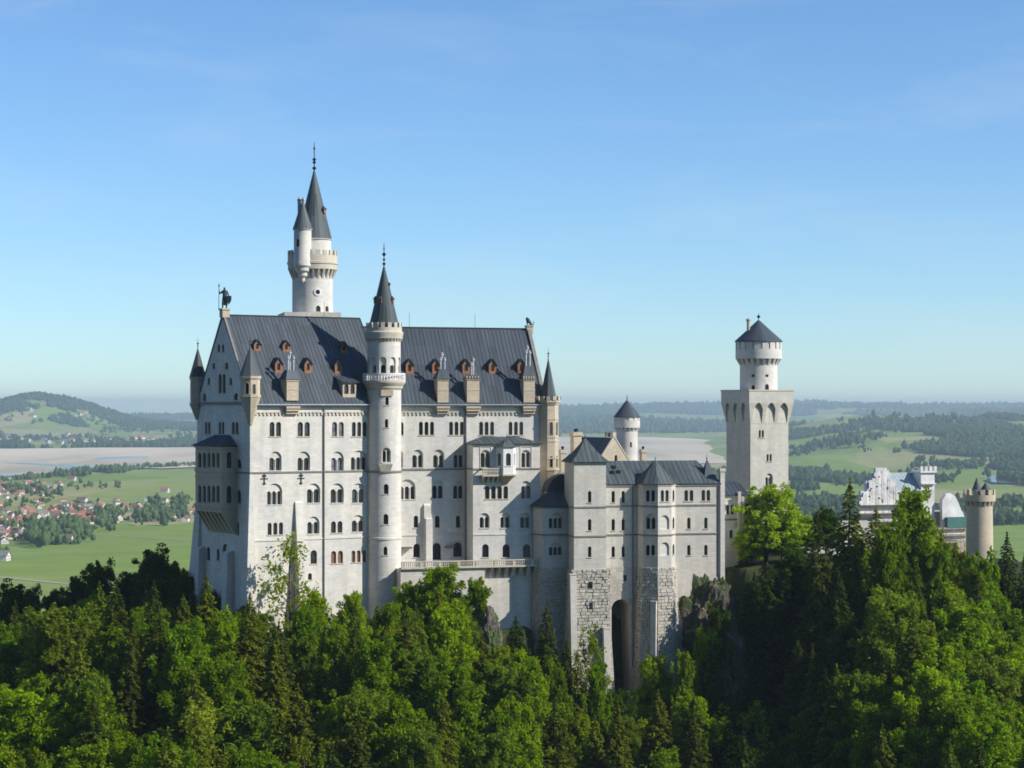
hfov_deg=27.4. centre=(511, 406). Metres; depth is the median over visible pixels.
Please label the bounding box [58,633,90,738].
spruce tree
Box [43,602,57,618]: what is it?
broadleaf tree
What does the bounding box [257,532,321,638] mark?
sparse tree
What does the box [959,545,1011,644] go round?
broadleaf tree
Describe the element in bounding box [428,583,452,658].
spruce tree
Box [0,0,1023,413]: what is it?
sky
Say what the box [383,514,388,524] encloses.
window
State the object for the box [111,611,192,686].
broadleaf tree
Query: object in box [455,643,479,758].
spruce tree
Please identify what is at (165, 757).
spruce tree
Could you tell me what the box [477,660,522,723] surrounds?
broadleaf tree
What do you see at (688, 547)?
window
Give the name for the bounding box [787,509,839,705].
spruce tree
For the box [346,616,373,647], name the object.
broadleaf tree
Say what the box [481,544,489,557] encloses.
window
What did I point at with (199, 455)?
loggia window
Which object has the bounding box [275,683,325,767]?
spruce tree
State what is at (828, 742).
spruce tree
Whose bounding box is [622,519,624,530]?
window
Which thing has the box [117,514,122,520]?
village house
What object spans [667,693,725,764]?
broadleaf tree
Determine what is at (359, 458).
window
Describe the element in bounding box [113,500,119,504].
village house
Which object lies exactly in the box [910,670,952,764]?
broadleaf tree
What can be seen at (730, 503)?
window
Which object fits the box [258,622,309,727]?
spruce tree
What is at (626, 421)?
round tower
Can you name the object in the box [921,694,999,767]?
broadleaf tree
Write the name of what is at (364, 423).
window
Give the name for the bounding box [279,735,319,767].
sparse tree
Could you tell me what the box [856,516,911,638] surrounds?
broadleaf tree
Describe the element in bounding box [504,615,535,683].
spruce tree
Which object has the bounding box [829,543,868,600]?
broadleaf tree
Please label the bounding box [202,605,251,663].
broadleaf tree
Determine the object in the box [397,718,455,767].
broadleaf tree
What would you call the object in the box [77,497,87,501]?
village house
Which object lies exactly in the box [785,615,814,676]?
broadleaf tree
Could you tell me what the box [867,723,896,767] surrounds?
spruce tree
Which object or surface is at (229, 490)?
loggia window
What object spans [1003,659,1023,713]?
broadleaf tree
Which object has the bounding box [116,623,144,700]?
spruce tree
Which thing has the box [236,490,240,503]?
window
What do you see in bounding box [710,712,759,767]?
broadleaf tree
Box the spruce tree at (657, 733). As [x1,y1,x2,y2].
[634,689,680,767]
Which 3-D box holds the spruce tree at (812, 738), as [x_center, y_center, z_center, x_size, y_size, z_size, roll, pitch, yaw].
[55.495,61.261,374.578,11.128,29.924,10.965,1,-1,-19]
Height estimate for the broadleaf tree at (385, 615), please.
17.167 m
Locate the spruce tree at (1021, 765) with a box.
[1018,748,1023,767]
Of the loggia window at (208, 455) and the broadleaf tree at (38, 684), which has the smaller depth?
the broadleaf tree at (38, 684)
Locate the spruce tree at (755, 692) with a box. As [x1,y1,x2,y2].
[736,659,784,758]
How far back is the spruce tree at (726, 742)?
390.85 m
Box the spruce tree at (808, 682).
[797,644,814,750]
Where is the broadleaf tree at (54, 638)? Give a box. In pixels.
[12,604,98,710]
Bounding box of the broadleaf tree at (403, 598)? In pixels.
[388,578,431,625]
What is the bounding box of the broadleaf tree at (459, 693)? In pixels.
[418,656,489,767]
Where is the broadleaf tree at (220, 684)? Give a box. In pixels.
[172,659,249,755]
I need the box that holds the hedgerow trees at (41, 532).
[0,461,194,549]
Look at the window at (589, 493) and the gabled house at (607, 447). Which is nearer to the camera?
the window at (589, 493)
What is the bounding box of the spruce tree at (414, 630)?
[402,603,439,675]
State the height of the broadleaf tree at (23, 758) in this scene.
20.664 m
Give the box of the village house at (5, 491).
[0,490,8,493]
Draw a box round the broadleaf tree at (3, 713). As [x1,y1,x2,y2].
[0,689,49,763]
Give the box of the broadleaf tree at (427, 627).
[414,620,452,668]
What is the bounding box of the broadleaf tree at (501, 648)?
[491,645,517,669]
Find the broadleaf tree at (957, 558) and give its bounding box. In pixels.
[948,542,971,600]
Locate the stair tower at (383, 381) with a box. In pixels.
[362,248,405,625]
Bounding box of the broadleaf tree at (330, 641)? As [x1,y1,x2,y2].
[304,614,350,709]
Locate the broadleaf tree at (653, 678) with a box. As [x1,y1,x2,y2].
[631,652,675,741]
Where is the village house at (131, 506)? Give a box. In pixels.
[130,504,138,509]
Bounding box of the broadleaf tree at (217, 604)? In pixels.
[193,589,221,625]
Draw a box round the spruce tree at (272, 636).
[264,625,282,668]
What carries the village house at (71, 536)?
on the ground
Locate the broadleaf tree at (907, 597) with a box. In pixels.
[879,592,926,673]
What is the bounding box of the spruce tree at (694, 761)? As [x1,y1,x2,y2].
[677,715,708,767]
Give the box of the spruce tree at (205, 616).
[189,573,218,668]
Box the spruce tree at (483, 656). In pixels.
[470,632,497,735]
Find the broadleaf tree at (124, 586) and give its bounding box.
[116,571,142,633]
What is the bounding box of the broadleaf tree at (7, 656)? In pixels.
[0,634,28,691]
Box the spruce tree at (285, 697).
[277,677,296,745]
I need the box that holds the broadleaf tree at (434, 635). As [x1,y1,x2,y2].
[385,625,439,687]
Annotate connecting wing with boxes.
[725,481,756,567]
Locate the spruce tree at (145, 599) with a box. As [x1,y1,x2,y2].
[138,587,149,608]
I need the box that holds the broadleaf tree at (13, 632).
[0,620,54,687]
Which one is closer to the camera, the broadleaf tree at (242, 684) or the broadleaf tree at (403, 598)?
the broadleaf tree at (242, 684)
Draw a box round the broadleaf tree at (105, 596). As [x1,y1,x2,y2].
[85,594,125,620]
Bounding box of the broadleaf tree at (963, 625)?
[921,599,995,659]
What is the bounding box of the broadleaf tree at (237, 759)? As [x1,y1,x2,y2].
[221,742,253,767]
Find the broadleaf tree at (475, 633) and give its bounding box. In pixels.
[453,612,487,664]
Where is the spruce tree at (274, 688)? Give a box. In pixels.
[255,628,289,755]
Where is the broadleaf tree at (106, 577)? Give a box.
[74,557,123,618]
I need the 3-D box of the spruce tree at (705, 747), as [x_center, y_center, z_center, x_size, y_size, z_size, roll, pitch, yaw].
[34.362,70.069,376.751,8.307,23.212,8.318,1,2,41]
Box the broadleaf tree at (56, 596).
[25,586,75,627]
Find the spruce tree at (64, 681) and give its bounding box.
[55,663,76,715]
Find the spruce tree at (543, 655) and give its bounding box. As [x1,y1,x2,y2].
[533,603,563,675]
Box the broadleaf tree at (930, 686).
[879,660,979,767]
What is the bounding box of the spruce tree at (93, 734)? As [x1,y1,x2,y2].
[75,693,111,761]
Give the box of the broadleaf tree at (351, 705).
[312,685,395,767]
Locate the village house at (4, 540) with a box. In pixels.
[0,536,8,543]
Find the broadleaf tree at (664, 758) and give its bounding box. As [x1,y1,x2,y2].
[648,745,682,767]
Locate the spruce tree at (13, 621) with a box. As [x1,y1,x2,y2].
[3,600,23,633]
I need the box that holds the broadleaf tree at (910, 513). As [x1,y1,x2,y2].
[888,484,946,620]
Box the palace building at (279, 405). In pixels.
[186,308,560,642]
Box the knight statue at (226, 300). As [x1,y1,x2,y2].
[218,285,230,307]
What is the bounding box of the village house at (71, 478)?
[67,476,76,480]
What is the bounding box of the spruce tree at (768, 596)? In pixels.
[758,562,791,658]
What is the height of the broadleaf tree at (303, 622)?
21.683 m
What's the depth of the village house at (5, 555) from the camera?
2532.71 m
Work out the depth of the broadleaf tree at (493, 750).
333.62 m
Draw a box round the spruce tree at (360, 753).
[342,710,373,767]
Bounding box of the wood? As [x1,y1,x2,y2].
[0,391,1023,515]
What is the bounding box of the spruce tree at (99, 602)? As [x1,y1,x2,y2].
[84,580,106,646]
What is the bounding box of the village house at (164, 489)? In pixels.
[160,487,169,492]
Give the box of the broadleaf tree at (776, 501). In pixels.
[730,482,814,562]
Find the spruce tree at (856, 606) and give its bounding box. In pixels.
[818,477,872,669]
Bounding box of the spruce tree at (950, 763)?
[942,738,959,767]
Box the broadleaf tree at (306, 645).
[282,630,320,709]
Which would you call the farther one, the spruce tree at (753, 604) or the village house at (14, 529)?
the village house at (14, 529)
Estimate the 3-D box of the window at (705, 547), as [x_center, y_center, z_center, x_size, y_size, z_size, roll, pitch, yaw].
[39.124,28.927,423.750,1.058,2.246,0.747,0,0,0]
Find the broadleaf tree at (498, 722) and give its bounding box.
[477,710,527,767]
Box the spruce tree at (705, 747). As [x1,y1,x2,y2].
[701,733,712,767]
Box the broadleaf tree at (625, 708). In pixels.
[600,687,640,766]
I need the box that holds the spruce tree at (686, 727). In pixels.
[679,695,710,763]
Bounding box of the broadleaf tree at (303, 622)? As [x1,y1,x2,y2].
[280,600,322,693]
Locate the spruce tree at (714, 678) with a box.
[705,639,728,754]
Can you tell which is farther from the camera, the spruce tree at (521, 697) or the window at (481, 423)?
the window at (481, 423)
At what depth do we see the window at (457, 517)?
420.10 m
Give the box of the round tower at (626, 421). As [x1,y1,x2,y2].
[614,396,639,460]
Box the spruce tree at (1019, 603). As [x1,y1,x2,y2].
[1009,557,1023,631]
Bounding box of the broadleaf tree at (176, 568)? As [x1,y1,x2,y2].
[150,561,188,602]
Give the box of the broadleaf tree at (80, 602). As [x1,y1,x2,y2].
[75,591,118,627]
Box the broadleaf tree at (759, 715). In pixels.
[711,700,787,767]
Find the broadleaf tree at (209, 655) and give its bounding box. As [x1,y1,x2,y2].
[196,644,216,667]
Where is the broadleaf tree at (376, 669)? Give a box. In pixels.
[347,637,407,748]
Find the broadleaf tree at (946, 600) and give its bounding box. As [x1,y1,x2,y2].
[922,580,976,653]
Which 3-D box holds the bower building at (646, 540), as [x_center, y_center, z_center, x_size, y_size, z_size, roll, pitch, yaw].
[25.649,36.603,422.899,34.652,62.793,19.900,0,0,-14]
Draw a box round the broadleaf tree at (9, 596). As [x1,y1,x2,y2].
[0,578,37,634]
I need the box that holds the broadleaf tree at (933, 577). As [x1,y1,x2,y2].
[920,542,958,620]
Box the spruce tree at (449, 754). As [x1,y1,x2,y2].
[433,692,464,767]
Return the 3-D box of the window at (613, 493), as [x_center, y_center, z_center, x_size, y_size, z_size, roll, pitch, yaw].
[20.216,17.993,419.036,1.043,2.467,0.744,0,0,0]
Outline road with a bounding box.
[0,576,68,583]
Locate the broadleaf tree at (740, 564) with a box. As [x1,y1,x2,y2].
[733,560,752,571]
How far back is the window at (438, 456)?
419.07 m
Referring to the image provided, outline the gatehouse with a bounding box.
[855,466,965,552]
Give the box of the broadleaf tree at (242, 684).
[181,649,261,728]
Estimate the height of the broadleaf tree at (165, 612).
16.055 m
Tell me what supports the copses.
on the ground
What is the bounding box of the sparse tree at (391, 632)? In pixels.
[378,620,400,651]
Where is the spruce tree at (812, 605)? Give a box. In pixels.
[785,559,833,677]
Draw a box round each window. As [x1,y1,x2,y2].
[197,453,200,467]
[197,485,200,502]
[202,453,205,467]
[202,485,205,502]
[204,422,210,434]
[206,453,209,467]
[206,485,209,502]
[206,547,209,560]
[211,452,214,467]
[211,485,214,502]
[215,453,218,467]
[215,485,218,502]
[217,374,225,393]
[218,422,224,434]
[223,544,227,551]
[226,452,232,468]
[226,486,232,503]
[231,422,238,434]
[233,393,238,400]
[236,459,241,468]
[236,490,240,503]
[267,484,282,505]
[267,522,283,535]
[269,422,281,436]
[269,452,281,470]
[297,422,310,436]
[298,452,310,470]
[307,483,320,503]
[307,517,319,534]
[307,573,312,580]
[310,550,317,564]
[314,288,321,295]
[330,483,343,503]
[330,521,341,533]
[331,422,344,436]
[331,452,343,470]
[331,551,343,563]
[351,422,367,436]
[351,451,366,469]
[351,550,366,562]
[352,483,364,503]
[352,515,364,532]
[381,448,390,462]
[383,484,389,494]
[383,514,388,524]
[385,397,389,405]
[401,422,404,435]
[401,451,403,467]
[401,479,415,499]
[412,450,422,467]
[413,544,420,557]
[414,516,417,527]
[418,422,434,435]
[432,481,442,498]
[433,450,443,467]
[435,516,439,527]
[448,422,464,435]
[453,481,462,498]
[453,541,462,557]
[454,450,462,467]
[456,516,459,527]
[478,422,494,435]
[479,513,489,528]
[480,450,490,467]
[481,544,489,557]
[484,486,508,499]
[498,453,501,466]
[500,513,509,528]
[502,544,510,557]
[505,453,511,466]
[508,422,523,435]
[520,513,529,528]
[521,450,530,467]
[521,481,530,498]
[522,544,530,557]
[548,513,562,528]
[549,543,562,555]
[587,546,591,557]
[588,491,590,502]
[588,519,590,530]
[611,546,615,557]
[612,491,614,502]
[612,519,614,530]
[621,546,625,557]
[622,491,624,502]
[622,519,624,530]
[645,490,654,501]
[645,514,655,529]
[645,545,654,555]
[661,490,669,501]
[684,490,693,501]
[686,518,691,529]
[686,545,691,555]
[701,490,710,501]
[703,545,708,555]
[704,518,707,528]
[726,499,734,514]
[759,430,763,437]
[766,454,772,461]
[766,473,772,485]
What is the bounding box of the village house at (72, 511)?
[67,510,76,513]
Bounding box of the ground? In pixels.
[0,399,1023,762]
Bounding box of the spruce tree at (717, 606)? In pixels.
[712,595,722,713]
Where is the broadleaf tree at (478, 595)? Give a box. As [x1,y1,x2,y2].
[464,576,498,629]
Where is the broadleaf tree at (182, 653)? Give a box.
[146,615,207,736]
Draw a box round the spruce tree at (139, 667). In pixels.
[126,659,149,717]
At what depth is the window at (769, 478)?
457.68 m
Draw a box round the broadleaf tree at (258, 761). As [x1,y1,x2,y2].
[240,752,298,767]
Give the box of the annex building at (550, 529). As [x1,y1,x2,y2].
[530,473,567,667]
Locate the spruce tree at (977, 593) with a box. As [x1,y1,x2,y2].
[967,573,993,647]
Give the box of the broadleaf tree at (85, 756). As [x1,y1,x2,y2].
[57,738,115,767]
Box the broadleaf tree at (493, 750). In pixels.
[465,726,521,767]
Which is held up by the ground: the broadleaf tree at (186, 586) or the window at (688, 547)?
the broadleaf tree at (186, 586)
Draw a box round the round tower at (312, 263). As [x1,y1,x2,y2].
[278,142,340,316]
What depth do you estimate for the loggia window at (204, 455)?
411.57 m
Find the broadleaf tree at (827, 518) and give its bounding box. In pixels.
[807,505,847,556]
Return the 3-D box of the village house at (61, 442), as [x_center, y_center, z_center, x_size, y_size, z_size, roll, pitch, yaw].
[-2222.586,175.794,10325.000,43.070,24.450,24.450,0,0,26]
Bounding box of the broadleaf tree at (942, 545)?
[930,528,958,586]
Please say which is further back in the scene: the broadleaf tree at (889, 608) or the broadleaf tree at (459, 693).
the broadleaf tree at (889, 608)
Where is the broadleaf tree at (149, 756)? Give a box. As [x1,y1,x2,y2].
[140,731,198,767]
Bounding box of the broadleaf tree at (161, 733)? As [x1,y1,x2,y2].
[128,727,181,767]
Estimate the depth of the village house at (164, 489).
4526.25 m
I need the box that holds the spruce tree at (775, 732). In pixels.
[756,708,785,764]
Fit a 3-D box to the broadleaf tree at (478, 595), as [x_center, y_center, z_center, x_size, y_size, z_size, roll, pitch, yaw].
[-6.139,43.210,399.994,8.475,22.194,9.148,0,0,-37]
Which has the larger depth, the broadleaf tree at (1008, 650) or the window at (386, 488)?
the window at (386, 488)
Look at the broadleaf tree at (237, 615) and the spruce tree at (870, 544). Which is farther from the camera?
the spruce tree at (870, 544)
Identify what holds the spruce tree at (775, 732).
on the ground
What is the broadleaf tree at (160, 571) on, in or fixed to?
on the ground
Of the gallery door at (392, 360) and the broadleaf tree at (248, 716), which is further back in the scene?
the gallery door at (392, 360)
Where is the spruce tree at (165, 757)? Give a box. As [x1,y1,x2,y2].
[154,726,184,767]
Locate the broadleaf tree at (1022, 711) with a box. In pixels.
[1005,704,1023,759]
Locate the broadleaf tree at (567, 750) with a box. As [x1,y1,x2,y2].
[561,741,574,767]
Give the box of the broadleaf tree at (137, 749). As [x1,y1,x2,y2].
[117,738,155,767]
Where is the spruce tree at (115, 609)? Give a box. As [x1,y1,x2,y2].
[89,578,134,682]
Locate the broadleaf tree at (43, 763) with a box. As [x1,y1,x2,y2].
[35,753,60,767]
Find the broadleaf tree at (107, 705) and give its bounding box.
[50,687,136,764]
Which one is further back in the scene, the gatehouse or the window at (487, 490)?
the gatehouse
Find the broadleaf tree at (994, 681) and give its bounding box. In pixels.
[958,654,1023,712]
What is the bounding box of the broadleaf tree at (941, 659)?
[904,636,966,698]
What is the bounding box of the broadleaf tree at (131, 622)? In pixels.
[125,607,145,647]
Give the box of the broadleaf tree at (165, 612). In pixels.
[148,604,170,627]
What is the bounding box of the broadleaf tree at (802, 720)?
[773,704,817,767]
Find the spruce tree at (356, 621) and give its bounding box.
[346,599,366,652]
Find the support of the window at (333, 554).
in the palace building at (279, 405)
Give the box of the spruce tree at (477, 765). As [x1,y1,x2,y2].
[473,752,482,767]
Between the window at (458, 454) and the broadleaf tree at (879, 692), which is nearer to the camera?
the broadleaf tree at (879, 692)
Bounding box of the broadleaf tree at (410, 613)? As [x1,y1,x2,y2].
[395,608,423,628]
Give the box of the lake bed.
[0,437,725,474]
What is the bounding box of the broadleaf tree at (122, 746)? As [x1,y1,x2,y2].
[105,730,145,767]
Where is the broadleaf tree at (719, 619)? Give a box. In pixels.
[704,598,735,714]
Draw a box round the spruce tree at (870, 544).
[845,507,900,627]
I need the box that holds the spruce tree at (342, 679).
[311,636,353,738]
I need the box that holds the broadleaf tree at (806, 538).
[797,517,828,553]
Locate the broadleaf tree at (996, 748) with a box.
[942,711,1023,767]
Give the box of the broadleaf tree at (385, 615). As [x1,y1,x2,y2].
[368,600,402,646]
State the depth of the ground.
4541.18 m
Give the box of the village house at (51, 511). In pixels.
[49,509,58,514]
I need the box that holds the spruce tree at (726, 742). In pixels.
[712,686,755,767]
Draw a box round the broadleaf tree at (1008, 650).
[975,631,1023,700]
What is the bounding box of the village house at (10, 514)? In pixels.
[7,512,14,516]
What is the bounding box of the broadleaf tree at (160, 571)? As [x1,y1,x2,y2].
[126,542,179,617]
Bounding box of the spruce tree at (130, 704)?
[113,638,150,746]
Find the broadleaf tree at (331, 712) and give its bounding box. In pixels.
[307,697,340,765]
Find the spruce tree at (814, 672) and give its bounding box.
[797,623,831,763]
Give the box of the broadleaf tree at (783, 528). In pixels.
[764,520,805,560]
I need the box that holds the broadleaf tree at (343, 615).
[336,590,369,636]
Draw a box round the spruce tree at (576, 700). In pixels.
[566,652,592,764]
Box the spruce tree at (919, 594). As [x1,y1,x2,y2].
[906,558,927,633]
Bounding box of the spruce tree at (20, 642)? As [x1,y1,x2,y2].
[5,618,55,691]
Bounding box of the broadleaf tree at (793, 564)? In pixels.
[769,542,814,624]
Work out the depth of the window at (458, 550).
420.41 m
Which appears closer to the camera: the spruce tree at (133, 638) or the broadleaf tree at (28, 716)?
the broadleaf tree at (28, 716)
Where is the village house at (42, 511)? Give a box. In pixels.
[37,510,47,515]
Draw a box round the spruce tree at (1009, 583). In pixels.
[990,531,1022,638]
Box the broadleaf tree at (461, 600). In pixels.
[451,595,474,657]
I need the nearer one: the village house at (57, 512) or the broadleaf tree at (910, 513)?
the broadleaf tree at (910, 513)
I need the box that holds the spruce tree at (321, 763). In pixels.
[313,738,328,767]
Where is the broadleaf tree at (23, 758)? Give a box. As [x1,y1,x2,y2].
[1,746,49,767]
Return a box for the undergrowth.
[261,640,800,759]
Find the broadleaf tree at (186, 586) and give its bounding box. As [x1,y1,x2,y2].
[165,570,201,627]
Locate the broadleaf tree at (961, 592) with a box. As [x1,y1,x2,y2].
[959,589,968,609]
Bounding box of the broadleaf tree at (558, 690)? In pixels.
[540,654,580,761]
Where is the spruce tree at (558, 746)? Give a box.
[541,697,575,767]
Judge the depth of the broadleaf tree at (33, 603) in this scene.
433.62 m
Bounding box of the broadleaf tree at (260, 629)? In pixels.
[255,628,263,660]
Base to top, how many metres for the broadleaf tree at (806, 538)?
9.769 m
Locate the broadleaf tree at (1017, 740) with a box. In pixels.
[975,696,1023,765]
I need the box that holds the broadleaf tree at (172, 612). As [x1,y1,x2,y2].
[166,606,179,631]
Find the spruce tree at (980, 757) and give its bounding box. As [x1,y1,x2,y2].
[969,736,991,767]
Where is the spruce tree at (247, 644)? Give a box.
[228,592,267,710]
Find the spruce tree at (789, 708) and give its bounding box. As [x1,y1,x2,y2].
[768,640,809,750]
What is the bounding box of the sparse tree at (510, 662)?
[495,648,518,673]
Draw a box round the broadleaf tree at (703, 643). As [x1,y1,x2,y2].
[690,623,721,715]
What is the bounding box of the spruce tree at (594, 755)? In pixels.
[577,712,605,767]
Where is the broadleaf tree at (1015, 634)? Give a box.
[1002,608,1023,662]
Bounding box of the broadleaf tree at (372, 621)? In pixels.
[368,615,379,637]
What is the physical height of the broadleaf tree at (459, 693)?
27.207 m
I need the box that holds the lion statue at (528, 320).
[526,317,533,324]
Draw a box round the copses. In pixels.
[0,396,1023,525]
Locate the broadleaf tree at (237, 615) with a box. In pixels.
[229,611,258,657]
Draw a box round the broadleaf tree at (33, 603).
[21,583,42,624]
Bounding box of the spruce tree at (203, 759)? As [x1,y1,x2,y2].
[179,707,214,767]
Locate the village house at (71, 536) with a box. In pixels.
[57,534,73,543]
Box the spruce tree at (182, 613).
[169,593,193,636]
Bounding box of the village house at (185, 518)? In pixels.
[181,515,189,521]
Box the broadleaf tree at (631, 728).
[601,714,648,767]
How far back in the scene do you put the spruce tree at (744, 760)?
365.58 m
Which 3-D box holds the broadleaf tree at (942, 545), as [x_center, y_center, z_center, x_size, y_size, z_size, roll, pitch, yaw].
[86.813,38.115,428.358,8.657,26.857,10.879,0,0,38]
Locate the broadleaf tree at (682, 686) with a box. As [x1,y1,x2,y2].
[669,649,695,729]
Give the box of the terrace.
[396,559,537,629]
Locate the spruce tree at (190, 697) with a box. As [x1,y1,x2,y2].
[166,667,222,766]
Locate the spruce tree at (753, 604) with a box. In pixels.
[737,572,779,668]
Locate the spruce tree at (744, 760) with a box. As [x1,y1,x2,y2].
[731,731,756,767]
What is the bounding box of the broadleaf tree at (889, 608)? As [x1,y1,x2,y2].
[846,584,935,690]
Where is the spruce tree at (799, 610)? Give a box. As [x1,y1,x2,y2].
[784,574,811,674]
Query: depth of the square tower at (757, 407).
457.71 m
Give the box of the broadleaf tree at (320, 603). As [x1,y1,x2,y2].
[281,586,334,639]
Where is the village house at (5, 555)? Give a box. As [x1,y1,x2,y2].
[0,550,11,560]
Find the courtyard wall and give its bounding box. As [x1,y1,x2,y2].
[763,515,872,554]
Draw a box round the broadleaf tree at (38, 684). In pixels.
[17,671,66,715]
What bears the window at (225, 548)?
in the palace building at (279, 405)
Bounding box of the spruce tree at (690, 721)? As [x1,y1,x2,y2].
[678,706,712,767]
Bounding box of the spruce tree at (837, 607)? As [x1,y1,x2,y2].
[819,571,850,671]
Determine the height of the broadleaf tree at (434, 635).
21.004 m
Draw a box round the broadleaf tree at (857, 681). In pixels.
[829,662,896,763]
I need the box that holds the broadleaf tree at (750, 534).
[734,521,767,564]
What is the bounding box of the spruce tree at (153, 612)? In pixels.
[138,579,164,659]
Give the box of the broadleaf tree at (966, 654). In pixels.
[952,639,989,696]
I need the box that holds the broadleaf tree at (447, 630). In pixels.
[418,598,481,684]
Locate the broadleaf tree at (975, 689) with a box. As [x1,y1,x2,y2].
[937,671,997,767]
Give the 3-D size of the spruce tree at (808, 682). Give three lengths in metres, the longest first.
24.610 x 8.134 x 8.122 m
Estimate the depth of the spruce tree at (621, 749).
377.81 m
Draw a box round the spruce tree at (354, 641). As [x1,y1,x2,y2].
[342,624,365,690]
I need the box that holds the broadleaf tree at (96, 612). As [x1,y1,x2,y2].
[76,603,129,655]
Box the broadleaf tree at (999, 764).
[975,761,1014,767]
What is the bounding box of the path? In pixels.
[97,534,191,540]
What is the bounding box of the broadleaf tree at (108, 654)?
[85,622,129,715]
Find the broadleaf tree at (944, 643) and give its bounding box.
[931,630,947,648]
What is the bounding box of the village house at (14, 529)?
[9,527,18,531]
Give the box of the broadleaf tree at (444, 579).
[410,562,466,626]
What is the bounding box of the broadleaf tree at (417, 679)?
[384,648,442,742]
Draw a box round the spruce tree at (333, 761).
[325,745,343,767]
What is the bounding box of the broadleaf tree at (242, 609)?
[228,605,253,622]
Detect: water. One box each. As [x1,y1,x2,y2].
[16,463,93,471]
[95,456,146,458]
[984,475,1020,483]
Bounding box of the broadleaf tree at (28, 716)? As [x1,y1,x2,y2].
[0,683,74,767]
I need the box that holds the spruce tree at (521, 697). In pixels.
[511,668,555,767]
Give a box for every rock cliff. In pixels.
[475,605,502,659]
[678,573,740,669]
[689,611,755,713]
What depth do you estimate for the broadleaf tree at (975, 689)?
348.11 m
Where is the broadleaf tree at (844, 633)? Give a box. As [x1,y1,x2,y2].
[813,612,888,706]
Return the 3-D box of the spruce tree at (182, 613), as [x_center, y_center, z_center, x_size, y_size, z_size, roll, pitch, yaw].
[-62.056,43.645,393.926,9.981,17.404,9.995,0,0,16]
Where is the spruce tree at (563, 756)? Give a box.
[555,747,572,767]
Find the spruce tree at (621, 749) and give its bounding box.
[601,699,635,767]
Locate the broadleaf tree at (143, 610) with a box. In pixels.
[128,602,152,652]
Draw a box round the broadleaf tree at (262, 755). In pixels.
[239,748,280,767]
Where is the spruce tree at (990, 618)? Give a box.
[979,589,995,645]
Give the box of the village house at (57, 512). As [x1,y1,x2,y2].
[53,511,63,515]
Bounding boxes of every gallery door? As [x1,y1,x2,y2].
[367,358,368,372]
[371,357,375,372]
[380,357,385,372]
[390,357,395,372]
[398,357,399,372]
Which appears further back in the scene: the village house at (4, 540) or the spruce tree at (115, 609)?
the village house at (4, 540)
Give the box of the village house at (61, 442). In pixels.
[55,440,63,444]
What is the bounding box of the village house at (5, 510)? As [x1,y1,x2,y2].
[2,508,10,512]
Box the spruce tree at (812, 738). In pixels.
[799,668,837,767]
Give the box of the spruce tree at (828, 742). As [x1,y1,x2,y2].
[810,663,851,767]
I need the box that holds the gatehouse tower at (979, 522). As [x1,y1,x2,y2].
[964,478,995,561]
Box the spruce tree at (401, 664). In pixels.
[384,605,429,740]
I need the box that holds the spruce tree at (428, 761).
[420,747,432,767]
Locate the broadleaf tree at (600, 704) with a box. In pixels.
[578,656,616,767]
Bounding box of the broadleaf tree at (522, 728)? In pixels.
[492,692,554,767]
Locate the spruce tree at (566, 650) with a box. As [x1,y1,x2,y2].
[559,634,576,713]
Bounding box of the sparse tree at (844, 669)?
[816,663,853,763]
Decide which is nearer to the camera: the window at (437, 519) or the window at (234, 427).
the window at (234, 427)
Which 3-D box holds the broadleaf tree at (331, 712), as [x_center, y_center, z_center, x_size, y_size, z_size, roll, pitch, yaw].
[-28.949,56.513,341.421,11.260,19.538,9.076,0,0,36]
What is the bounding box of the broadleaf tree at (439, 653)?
[429,645,451,702]
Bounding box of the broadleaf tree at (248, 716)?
[205,698,297,767]
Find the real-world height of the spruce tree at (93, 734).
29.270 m
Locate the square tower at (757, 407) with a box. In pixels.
[720,313,794,516]
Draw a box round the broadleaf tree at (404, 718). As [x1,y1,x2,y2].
[369,694,432,767]
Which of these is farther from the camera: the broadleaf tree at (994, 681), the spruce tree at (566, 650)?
the spruce tree at (566, 650)
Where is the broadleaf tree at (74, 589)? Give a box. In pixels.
[61,572,87,613]
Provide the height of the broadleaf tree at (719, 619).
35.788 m
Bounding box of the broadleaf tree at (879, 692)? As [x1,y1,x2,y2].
[826,671,898,765]
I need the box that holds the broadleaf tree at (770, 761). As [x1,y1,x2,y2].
[753,750,782,767]
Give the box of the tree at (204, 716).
[175,695,234,767]
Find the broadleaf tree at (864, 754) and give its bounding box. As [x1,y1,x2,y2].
[849,704,922,767]
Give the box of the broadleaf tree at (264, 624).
[250,610,280,659]
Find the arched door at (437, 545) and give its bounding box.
[433,541,441,559]
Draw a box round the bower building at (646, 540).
[561,436,725,719]
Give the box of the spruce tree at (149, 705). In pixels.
[123,613,178,735]
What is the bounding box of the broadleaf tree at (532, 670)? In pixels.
[502,647,565,743]
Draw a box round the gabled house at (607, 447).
[558,429,646,471]
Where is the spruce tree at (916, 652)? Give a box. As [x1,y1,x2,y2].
[889,605,927,718]
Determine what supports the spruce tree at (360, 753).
on the ground
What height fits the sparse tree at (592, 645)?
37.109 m
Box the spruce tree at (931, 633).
[925,624,939,659]
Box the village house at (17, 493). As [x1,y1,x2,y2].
[13,492,20,495]
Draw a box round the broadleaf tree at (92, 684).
[49,670,129,762]
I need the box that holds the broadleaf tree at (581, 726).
[568,712,601,767]
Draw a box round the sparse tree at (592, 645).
[572,619,606,724]

